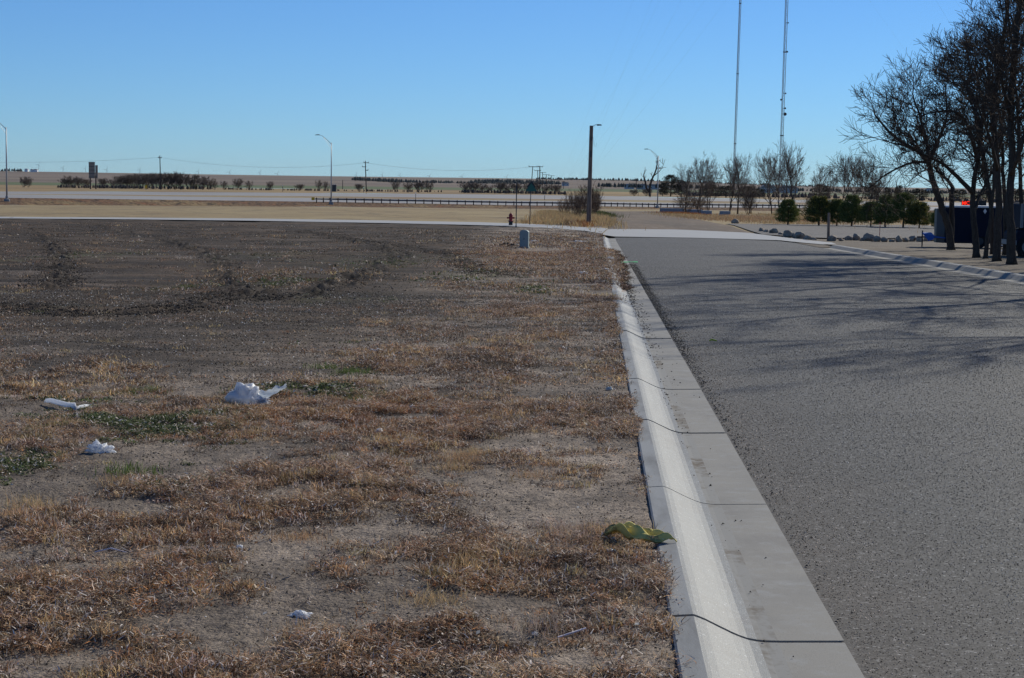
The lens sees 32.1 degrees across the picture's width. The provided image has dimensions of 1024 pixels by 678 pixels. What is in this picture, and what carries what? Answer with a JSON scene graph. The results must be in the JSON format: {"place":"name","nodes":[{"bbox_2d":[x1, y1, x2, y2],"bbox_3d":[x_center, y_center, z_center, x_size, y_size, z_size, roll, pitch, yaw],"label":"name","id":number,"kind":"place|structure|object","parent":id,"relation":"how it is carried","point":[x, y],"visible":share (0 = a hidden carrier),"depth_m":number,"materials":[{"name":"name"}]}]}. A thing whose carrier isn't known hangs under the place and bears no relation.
{"place":"outdoors","nodes":[
{"label":"outdoors","id":0,"kind":"place"},
{"bbox_2d":[0,217,607,233],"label":"side street","id":1,"kind":"structure","parent":0,"point":[600,230],"depth_m":111.18,"materials":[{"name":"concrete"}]},
{"bbox_2d":[0,218,678,677],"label":"dirt lot","id":2,"kind":"structure","parent":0,"point":[268,554],"depth_m":11.46,"materials":[{"name":"soil"}]},
{"bbox_2d":[44,398,89,410],"bbox_3d":[-3.256,0.472,13.149,0.189,0.047,0.529,-3,6,-39],"label":"plastic strip","id":3,"kind":"object","parent":2,"relation":"on","point":[61,403],"visible":0.94,"depth_m":13.10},
{"bbox_2d":[84,439,116,452],"bbox_3d":[-2.481,0.648,10.741,0.157,0.084,0.128,3,6,29],"label":"plastic bag","id":4,"kind":"object","parent":2,"relation":"on","point":[95,446],"visible":1,"depth_m":10.71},
{"bbox_2d":[84,284,391,478],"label":"green grass","id":5,"kind":"structure","parent":2,"relation":"on","point":[155,389],"depth_m":13.92,"materials":[{"name":"plant"}]},
{"bbox_2d":[225,382,286,404],"bbox_3d":[-1.916,0.408,13.306,0.452,0.173,0.225,1,5,0],"label":"plastic bag","id":6,"kind":"object","parent":2,"relation":"on","point":[240,393],"visible":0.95,"depth_m":13.26,"materials":[{"name":"plastic"}]},
{"bbox_2d":[0,224,519,319],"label":"tilled clods","id":7,"kind":"object","parent":2,"relation":"on","point":[50,307],"visible":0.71,"depth_m":28.80,"materials":[{"name":"soil"}]},
{"bbox_2d":[287,610,312,618],"bbox_3d":[-0.792,1.022,6.645,0.102,0.030,0.068,1,5,0],"label":"litter scrap","id":8,"kind":"object","parent":2,"relation":"on","point":[298,613],"visible":0.96,"depth_m":6.63,"materials":[{"name":"white plastic"}]},
{"bbox_2d":[0,221,609,383],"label":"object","id":9,"kind":"object","parent":2,"relation":"on","point":[270,275],"visible":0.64,"depth_m":50.59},
{"bbox_2d":[2,220,620,252],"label":"dead weeds","id":10,"kind":"object","parent":2,"relation":"on","point":[548,242],"visible":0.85,"depth_m":76.53,"materials":[{"name":"brown plant"}]},
{"bbox_2d":[0,239,631,297],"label":"dead weeds","id":11,"kind":"object","parent":2,"relation":"on","point":[573,253],"visible":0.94,"depth_m":40.68,"materials":[{"name":"brown plant"}]},
{"bbox_2d":[0,284,638,399],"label":"dead weeds","id":12,"kind":"object","parent":2,"relation":"on","point":[427,350],"visible":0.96,"depth_m":17.82,"materials":[{"name":"brown plant"}]},
{"bbox_2d":[0,359,665,644],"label":"straw tufts","id":13,"kind":"object","parent":2,"relation":"on","point":[453,465],"visible":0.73,"depth_m":8.09,"materials":[{"name":"beige plant"}]},
{"bbox_2d":[0,286,674,677],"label":"soil clods","id":14,"kind":"object","parent":2,"relation":"on","point":[302,312],"visible":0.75,"depth_m":19.75,"materials":[{"name":"soil"}]},
{"bbox_2d":[0,349,677,677],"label":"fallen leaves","id":15,"kind":"object","parent":2,"relation":"on","point":[478,631],"visible":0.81,"depth_m":10.09,"materials":[{"name":"brown plant"}]},
{"bbox_2d":[0,378,695,677],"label":"dead weeds","id":16,"kind":"object","parent":2,"relation":"on","point":[367,474],"visible":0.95,"depth_m":8.06,"materials":[{"name":"brown plant"}]},
{"bbox_2d":[520,230,529,247],"bbox_3d":[0.446,-3.558,64.251,0.356,0.755,0.302,1,5,7],"label":"utility pedestal","id":17,"kind":"object","parent":2,"relation":"on","point":[524,238],"visible":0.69,"depth_m":64.11,"materials":[{"name":"grey plastic"}]},
{"bbox_2d":[603,522,676,542],"bbox_3d":[0.577,0.877,8.072,0.344,0.090,0.110,3,5,24],"label":"olive cloth","id":18,"kind":"object","parent":2,"relation":"on","point":[627,530],"visible":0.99,"depth_m":8.06,"materials":[{"name":"fabric"}]},
{"bbox_2d":[0,205,929,236],"bbox_3d":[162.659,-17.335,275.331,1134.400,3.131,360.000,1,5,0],"label":"grass field","id":19,"kind":"structure","parent":0,"point":[414,214],"depth_m":170.26,"materials":[{"name":"plant"}]},
{"bbox_2d":[526,181,535,224],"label":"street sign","id":20,"kind":"object","parent":19,"relation":"on","point":[531,186],"visible":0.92,"depth_m":110.05,"materials":[{"name":"metal"}]},
{"bbox_2d":[555,197,569,211],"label":"bare bush","id":21,"kind":"object","parent":19,"relation":"on","point":[563,206],"visible":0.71,"depth_m":169.52,"materials":[{"name":"brown plant"}]},
{"bbox_2d":[564,190,579,212],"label":"bare bush","id":22,"kind":"object","parent":19,"relation":"on","point":[571,199],"visible":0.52,"depth_m":157.51,"materials":[{"name":"brown plant"}]},
{"bbox_2d":[569,193,592,215],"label":"bare bush","id":23,"kind":"object","parent":19,"relation":"on","point":[577,207],"visible":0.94,"depth_m":139.48,"materials":[{"name":"brown plant"}]},
{"bbox_2d":[577,182,604,214],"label":"bare bush","id":24,"kind":"object","parent":19,"relation":"on","point":[594,197],"visible":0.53,"depth_m":149.42,"materials":[{"name":"brown plant"}]},
{"bbox_2d":[586,124,601,223],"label":"light pole","id":25,"kind":"object","parent":19,"relation":"on","point":[589,194],"visible":0.91,"depth_m":112.50,"materials":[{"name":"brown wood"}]},
{"bbox_2d":[591,190,603,212],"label":"bare bush","id":26,"kind":"object","parent":19,"relation":"on","point":[598,201],"visible":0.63,"depth_m":164.31,"materials":[{"name":"brown plant"}]},
{"bbox_2d":[660,208,684,211],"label":"concrete barrier","id":27,"kind":"object","parent":19,"relation":"on","point":[671,209],"visible":0.75,"depth_m":261.13,"materials":[{"name":"white paint"}]},
{"bbox_2d":[670,163,697,211],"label":"bare tree","id":28,"kind":"object","parent":19,"relation":"on","point":[687,183],"visible":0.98,"depth_m":249.38,"materials":[{"name":"brown plant"}]},
{"bbox_2d":[673,192,701,211],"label":"bare bush","id":29,"kind":"object","parent":19,"relation":"on","point":[688,199],"visible":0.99,"depth_m":234.22,"materials":[{"name":"brown plant"}]},
{"bbox_2d":[677,151,725,209],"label":"bare tree","id":30,"kind":"object","parent":19,"relation":"on","point":[699,178],"visible":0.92,"depth_m":254.34,"materials":[{"name":"brown plant"}]},
{"bbox_2d":[689,196,713,212],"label":"bare bush","id":31,"kind":"object","parent":19,"relation":"on","point":[702,205],"visible":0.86,"depth_m":237.09,"materials":[{"name":"brown plant"}]},
{"bbox_2d":[690,166,727,210],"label":"bare tree","id":32,"kind":"object","parent":19,"relation":"on","point":[712,184],"visible":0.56,"depth_m":261.26,"materials":[{"name":"brown plant"}]},
{"bbox_2d":[720,155,750,211],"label":"bare tree","id":33,"kind":"object","parent":19,"relation":"on","point":[730,181],"visible":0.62,"depth_m":256.80,"materials":[{"name":"brown plant"}]},
{"bbox_2d":[726,152,758,213],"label":"bare tree","id":34,"kind":"object","parent":19,"relation":"on","point":[737,170],"visible":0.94,"depth_m":250.32,"materials":[{"name":"brown plant"}]},
{"bbox_2d":[735,190,760,213],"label":"bare bush","id":35,"kind":"object","parent":19,"relation":"on","point":[747,204],"visible":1,"depth_m":238.66,"materials":[{"name":"brown plant"}]},
{"bbox_2d":[734,174,764,213],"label":"bare tree","id":36,"kind":"object","parent":19,"relation":"on","point":[746,186],"visible":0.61,"depth_m":260.69,"materials":[{"name":"brown plant"}]},
{"bbox_2d":[747,147,788,212],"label":"bare tree","id":37,"kind":"object","parent":19,"relation":"on","point":[762,175],"visible":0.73,"depth_m":243.19,"materials":[{"name":"brown plant"}]},
{"bbox_2d":[629,211,933,231],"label":"tall grass","id":38,"kind":"structure","parent":19,"relation":"on","point":[763,218],"depth_m":166.99,"materials":[{"name":"plant"}]},
{"bbox_2d":[762,149,801,208],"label":"bare tree","id":39,"kind":"object","parent":19,"relation":"on","point":[778,176],"visible":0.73,"depth_m":238.18,"materials":[{"name":"brown plant"}]},
{"bbox_2d":[773,198,802,224],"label":"conifer","id":40,"kind":"object","parent":19,"relation":"on","point":[785,211],"visible":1,"depth_m":125.39,"materials":[{"name":"green plant"}]},
{"bbox_2d":[771,137,809,201],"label":"bare tree","id":41,"kind":"object","parent":19,"relation":"on","point":[788,167],"visible":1,"depth_m":233.94,"materials":[{"name":"brown plant"}]},
{"bbox_2d":[801,195,836,224],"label":"conifer","id":42,"kind":"object","parent":19,"relation":"on","point":[815,204],"visible":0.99,"depth_m":123.27,"materials":[{"name":"green plant"}]},
{"bbox_2d":[802,162,842,197],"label":"bare tree","id":43,"kind":"object","parent":19,"relation":"on","point":[816,181],"visible":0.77,"depth_m":298.01,"materials":[{"name":"brown plant"}]},
{"bbox_2d":[827,198,848,225],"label":"conifer","id":44,"kind":"object","parent":19,"relation":"on","point":[835,203],"visible":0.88,"depth_m":123.33,"materials":[{"name":"green plant"}]},
{"bbox_2d":[819,146,869,199],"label":"bare tree","id":45,"kind":"object","parent":19,"relation":"on","point":[848,159],"visible":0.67,"depth_m":237.11,"materials":[{"name":"brown plant"}]},
{"bbox_2d":[836,193,863,225],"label":"conifer","id":46,"kind":"object","parent":19,"relation":"on","point":[850,203],"visible":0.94,"depth_m":122.37,"materials":[{"name":"green plant"}]},
{"bbox_2d":[837,151,880,204],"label":"bare tree","id":47,"kind":"object","parent":19,"relation":"on","point":[850,188],"visible":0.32,"depth_m":244.14,"materials":[{"name":"brown plant"}]},
{"bbox_2d":[854,201,878,225],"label":"conifer","id":48,"kind":"object","parent":19,"relation":"on","point":[864,217],"visible":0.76,"depth_m":121.37,"materials":[{"name":"green plant"}]},
{"bbox_2d":[857,168,893,201],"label":"bare tree","id":49,"kind":"object","parent":19,"relation":"on","point":[880,182],"visible":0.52,"depth_m":254.08,"materials":[{"name":"brown plant"}]},
{"bbox_2d":[871,195,895,226],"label":"conifer","id":50,"kind":"object","parent":19,"relation":"on","point":[877,210],"visible":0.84,"depth_m":120.35,"materials":[{"name":"green plant"}]},
{"bbox_2d":[883,192,927,226],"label":"conifer","id":51,"kind":"object","parent":19,"relation":"on","point":[902,204],"visible":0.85,"depth_m":119.22,"materials":[{"name":"green plant"}]},
{"bbox_2d":[0,198,933,212],"bbox_3d":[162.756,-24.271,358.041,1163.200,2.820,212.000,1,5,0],"label":"embankment","id":52,"kind":"structure","parent":0,"point":[66,201],"depth_m":295.31,"materials":[{"name":"beige plant"}]},
{"bbox_2d":[0,123,9,201],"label":"street lamp","id":53,"kind":"object","parent":52,"relation":"on","point":[6,198],"visible":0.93,"depth_m":256.91,"materials":[{"name":"metal"}]},
{"bbox_2d":[316,134,332,204],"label":"street lamp","id":54,"kind":"object","parent":52,"relation":"on","point":[331,202],"visible":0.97,"depth_m":310.60,"materials":[{"name":"metal"}]},
{"bbox_2d":[312,197,805,207],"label":"guardrail","id":55,"kind":"object","parent":52,"relation":"on","point":[505,202],"visible":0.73,"depth_m":337.21,"materials":[{"name":"metal"}]},
{"bbox_2d":[0,194,937,209],"bbox_3d":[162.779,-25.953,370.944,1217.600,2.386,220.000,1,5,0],"label":"highway","id":56,"kind":"structure","parent":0,"point":[161,198],"depth_m":312.55,"materials":[{"name":"asphalt"}]},
{"bbox_2d":[20,194,937,206],"bbox_3d":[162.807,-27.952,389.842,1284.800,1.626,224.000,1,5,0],"label":"median","id":57,"kind":"object","parent":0,"point":[674,201],"visible":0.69,"depth_m":354.32,"materials":[{"name":"beige plant"}]},
{"bbox_2d":[0,191,995,205],"bbox_3d":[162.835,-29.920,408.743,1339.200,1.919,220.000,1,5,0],"label":"highway","id":58,"kind":"structure","parent":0,"point":[407,195],"depth_m":369.74,"materials":[{"name":"asphalt"}]},
{"bbox_2d":[0,185,1014,202],"bbox_3d":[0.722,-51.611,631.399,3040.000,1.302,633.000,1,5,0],"label":"grassland","id":59,"kind":"structure","parent":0,"point":[34,188],"depth_m":475.68,"materials":[{"name":"plant"}]},
{"bbox_2d":[89,162,97,188],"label":"highway sign","id":60,"kind":"object","parent":59,"relation":"on","point":[93,170],"visible":0.92,"depth_m":452.89,"materials":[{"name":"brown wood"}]},
{"bbox_2d":[111,175,126,188],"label":"bare bush","id":61,"kind":"object","parent":59,"relation":"on","point":[117,180],"visible":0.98,"depth_m":517.71,"materials":[{"name":"brown plant"}]},
{"bbox_2d":[57,184,212,188],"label":"scrub","id":62,"kind":"object","parent":59,"relation":"on","point":[121,186],"visible":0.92,"depth_m":505.79,"materials":[{"name":"plant"}]},
{"bbox_2d":[136,172,154,188],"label":"bare bush","id":63,"kind":"object","parent":59,"relation":"on","point":[140,182],"visible":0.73,"depth_m":512.76,"materials":[{"name":"brown plant"}]},
{"bbox_2d":[143,173,161,187],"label":"bare bush","id":64,"kind":"object","parent":59,"relation":"on","point":[149,182],"visible":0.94,"depth_m":509.05,"materials":[{"name":"brown plant"}]},
{"bbox_2d":[149,172,166,187],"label":"bare bush","id":65,"kind":"object","parent":59,"relation":"on","point":[156,177],"visible":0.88,"depth_m":507.74,"materials":[{"name":"brown plant"}]},
{"bbox_2d":[164,171,184,188],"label":"bare bush","id":66,"kind":"object","parent":59,"relation":"on","point":[174,176],"visible":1,"depth_m":506.99,"materials":[{"name":"brown plant"}]},
{"bbox_2d":[172,173,191,189],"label":"bare bush","id":67,"kind":"object","parent":59,"relation":"on","point":[181,182],"visible":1,"depth_m":506.94,"materials":[{"name":"brown plant"}]},
{"bbox_2d":[223,187,441,191],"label":"scrub","id":68,"kind":"object","parent":59,"relation":"on","point":[306,189],"visible":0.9,"depth_m":494.64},
{"bbox_2d":[459,189,565,194],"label":"scrub","id":69,"kind":"object","parent":59,"relation":"on","point":[507,191],"visible":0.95,"depth_m":473.72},
{"bbox_2d":[641,157,664,195],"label":"broken tree","id":70,"kind":"object","parent":59,"relation":"on","point":[649,189],"visible":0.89,"depth_m":438.08,"materials":[{"name":"brown plant"}]},
{"bbox_2d":[658,174,680,195],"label":"cedar","id":71,"kind":"object","parent":59,"relation":"on","point":[671,185],"visible":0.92,"depth_m":447.61,"materials":[{"name":"green plant"}]},
{"bbox_2d":[715,185,736,197],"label":"cedar","id":72,"kind":"object","parent":59,"relation":"on","point":[726,190],"visible":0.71,"depth_m":467.50,"materials":[{"name":"green plant"}]},
{"bbox_2d":[561,0,959,181],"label":"radio mast","id":73,"kind":"object","parent":59,"relation":"on","point":[737,74],"visible":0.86,"depth_m":614.83,"materials":[{"name":"metal"}]},
{"bbox_2d":[578,0,967,197],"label":"radio mast","id":74,"kind":"object","parent":59,"relation":"on","point":[783,84],"visible":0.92,"depth_m":515.58,"materials":[{"name":"metal"}]},
{"bbox_2d":[687,190,1023,202],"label":"scrub","id":75,"kind":"object","parent":59,"relation":"on","point":[835,197],"visible":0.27,"depth_m":528.73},
{"bbox_2d":[911,188,930,200],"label":"cedar","id":76,"kind":"object","parent":59,"relation":"on","point":[925,194],"visible":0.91,"depth_m":527.42,"materials":[{"name":"green plant"}]},
{"bbox_2d":[954,189,969,199],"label":"cedar","id":77,"kind":"object","parent":59,"relation":"on","point":[959,193],"visible":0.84,"depth_m":537.20,"materials":[{"name":"green plant"}]},
{"bbox_2d":[0,171,1023,194],"bbox_3d":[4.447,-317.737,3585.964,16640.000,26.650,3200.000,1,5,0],"label":"hills","id":78,"kind":"structure","parent":0,"point":[13,176],"depth_m":3782.00,"materials":[{"name":"plant"}]},
{"bbox_2d":[351,176,559,183],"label":"woods","id":79,"kind":"object","parent":78,"relation":"on","point":[406,180],"visible":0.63,"depth_m":3224.35,"materials":[{"name":"plant"}]},
{"bbox_2d":[470,178,562,183],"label":"woods","id":80,"kind":"object","parent":78,"relation":"on","point":[508,180],"visible":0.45,"depth_m":3530.02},
{"bbox_2d":[536,177,661,181],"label":"woods","id":81,"kind":"object","parent":78,"relation":"on","point":[613,179],"visible":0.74,"depth_m":4835.18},
{"bbox_2d":[597,182,1016,194],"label":"woods","id":82,"kind":"object","parent":78,"relation":"on","point":[631,185],"visible":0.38,"depth_m":1992.06,"materials":[{"name":"plant"}]},
{"bbox_2d":[0,182,1023,197],"bbox_3d":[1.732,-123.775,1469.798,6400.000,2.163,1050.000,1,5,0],"label":"green field","id":83,"kind":"structure","parent":0,"point":[338,187],"depth_m":1344.39,"materials":[{"name":"plant"}]},
{"bbox_2d":[0,0,1023,207],"label":"sky","id":84,"kind":"structure","parent":0,"point":[441,87],"materials":[{"name":"blue"}]},
{"bbox_2d":[513,209,645,237],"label":"tall grass","id":85,"kind":"structure","parent":0,"point":[570,219],"depth_m":119.81,"materials":[{"name":"plant"}]},
{"bbox_2d":[606,211,750,232],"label":"gravel road","id":86,"kind":"structure","parent":0,"point":[638,220],"depth_m":124.95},
{"bbox_2d":[603,229,834,244],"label":"cross pan","id":87,"kind":"object","parent":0,"point":[670,233],"visible":0.98,"depth_m":94.90,"materials":[{"name":"concrete"}]},
{"bbox_2d":[791,239,831,246],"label":"yard","id":88,"kind":"structure","parent":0,"point":[818,245],"depth_m":81.16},
{"bbox_2d":[615,237,1023,677],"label":"road","id":89,"kind":"structure","parent":0,"point":[736,247],"depth_m":13.25,"materials":[{"name":"asphalt"}]},
{"bbox_2d":[603,236,864,677],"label":"kerb","id":90,"kind":"structure","parent":89,"relation":"on","point":[731,623],"depth_m":8.38,"materials":[{"name":"concrete"}]},
{"bbox_2d":[615,249,636,304],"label":"kerb weeds","id":91,"kind":"object","parent":90,"relation":"on","point":[627,273],"visible":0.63,"depth_m":41.52,"materials":[{"name":"brown plant"}]},
{"bbox_2d":[625,280,793,656],"bbox_3d":[1.914,-0.265,25.218,0.349,0.428,39.551,1,5,3],"label":"gutter debris","id":92,"kind":"object","parent":90,"relation":"on","point":[627,291],"visible":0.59,"depth_m":23.92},
{"bbox_2d":[630,264,878,677],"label":"loose gravel","id":93,"kind":"structure","parent":89,"relation":"on","point":[645,285],"depth_m":20.44,"materials":[{"name":"gravel"}]},
{"bbox_2d":[826,245,1023,284],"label":"kerb","id":94,"kind":"structure","parent":89,"relation":"on","point":[989,273],"depth_m":51.32,"materials":[{"name":"concrete"}]},
{"bbox_2d":[730,224,933,237],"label":"gravel lot","id":95,"kind":"structure","parent":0,"point":[844,231],"depth_m":110.72,"materials":[{"name":"gravel"}]},
{"bbox_2d":[903,201,930,227],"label":"conifer","id":96,"kind":"object","parent":95,"relation":"on","point":[922,207],"visible":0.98,"depth_m":118.37,"materials":[{"name":"green plant"}]},
{"bbox_2d":[961,200,985,205],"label":"led sign","id":97,"kind":"object","parent":95,"relation":"on","point":[967,202],"visible":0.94,"depth_m":124.55,"materials":[{"name":"red paint"}]},
{"bbox_2d":[789,237,1023,273],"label":"yard","id":98,"kind":"structure","parent":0,"point":[960,254],"depth_m":66.92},
{"bbox_2d":[824,47,971,249],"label":"bare tree","id":99,"kind":"object","parent":98,"relation":"on","point":[948,222],"visible":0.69,"depth_m":68.78,"materials":[{"name":"brown plant"}]},
{"bbox_2d":[873,9,1023,257],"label":"bare tree","id":100,"kind":"object","parent":98,"relation":"on","point":[971,190],"visible":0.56,"depth_m":57.46,"materials":[{"name":"brown plant"}]},
{"bbox_2d":[917,205,1002,247],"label":"cargo trailer","id":101,"kind":"object","parent":98,"relation":"on","point":[963,229],"visible":0.42,"depth_m":75.33,"materials":[{"name":"blue paint"}]},
{"bbox_2d":[911,12,1022,253],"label":"bare tree","id":102,"kind":"object","parent":98,"relation":"on","point":[988,198],"visible":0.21,"depth_m":63.58,"materials":[{"name":"brown plant"}]},
{"bbox_2d":[922,0,1023,260],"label":"bare tree","id":103,"kind":"object","parent":98,"relation":"on","point":[995,157],"visible":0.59,"depth_m":54.15,"materials":[{"name":"brown plant"}]},
{"bbox_2d":[923,0,1023,178],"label":"bare tree","id":104,"kind":"object","parent":98,"relation":"on","point":[998,50],"visible":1,"depth_m":49.11,"materials":[{"name":"brown plant"}]},
{"bbox_2d":[925,0,1023,254],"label":"bare tree","id":105,"kind":"object","parent":98,"relation":"on","point":[1004,198],"visible":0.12,"depth_m":62.27,"materials":[{"name":"brown plant"}]},
{"bbox_2d":[939,0,1023,264],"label":"bare tree","id":106,"kind":"object","parent":98,"relation":"on","point":[1014,155],"visible":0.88,"depth_m":51.08,"materials":[{"name":"brown plant"}]},
{"bbox_2d":[947,55,1023,258],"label":"bare tree","id":107,"kind":"object","parent":98,"relation":"on","point":[987,237],"visible":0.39,"depth_m":57.75,"materials":[{"name":"brown plant"}]},
{"bbox_2d":[952,0,1023,256],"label":"bare tree","id":108,"kind":"object","parent":98,"relation":"on","point":[1021,200],"visible":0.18,"depth_m":60.78,"materials":[{"name":"brown plant"}]},
{"bbox_2d":[1001,203,1023,256],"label":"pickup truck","id":109,"kind":"object","parent":98,"relation":"on","point":[1019,215],"visible":0.72,"depth_m":60.68,"materials":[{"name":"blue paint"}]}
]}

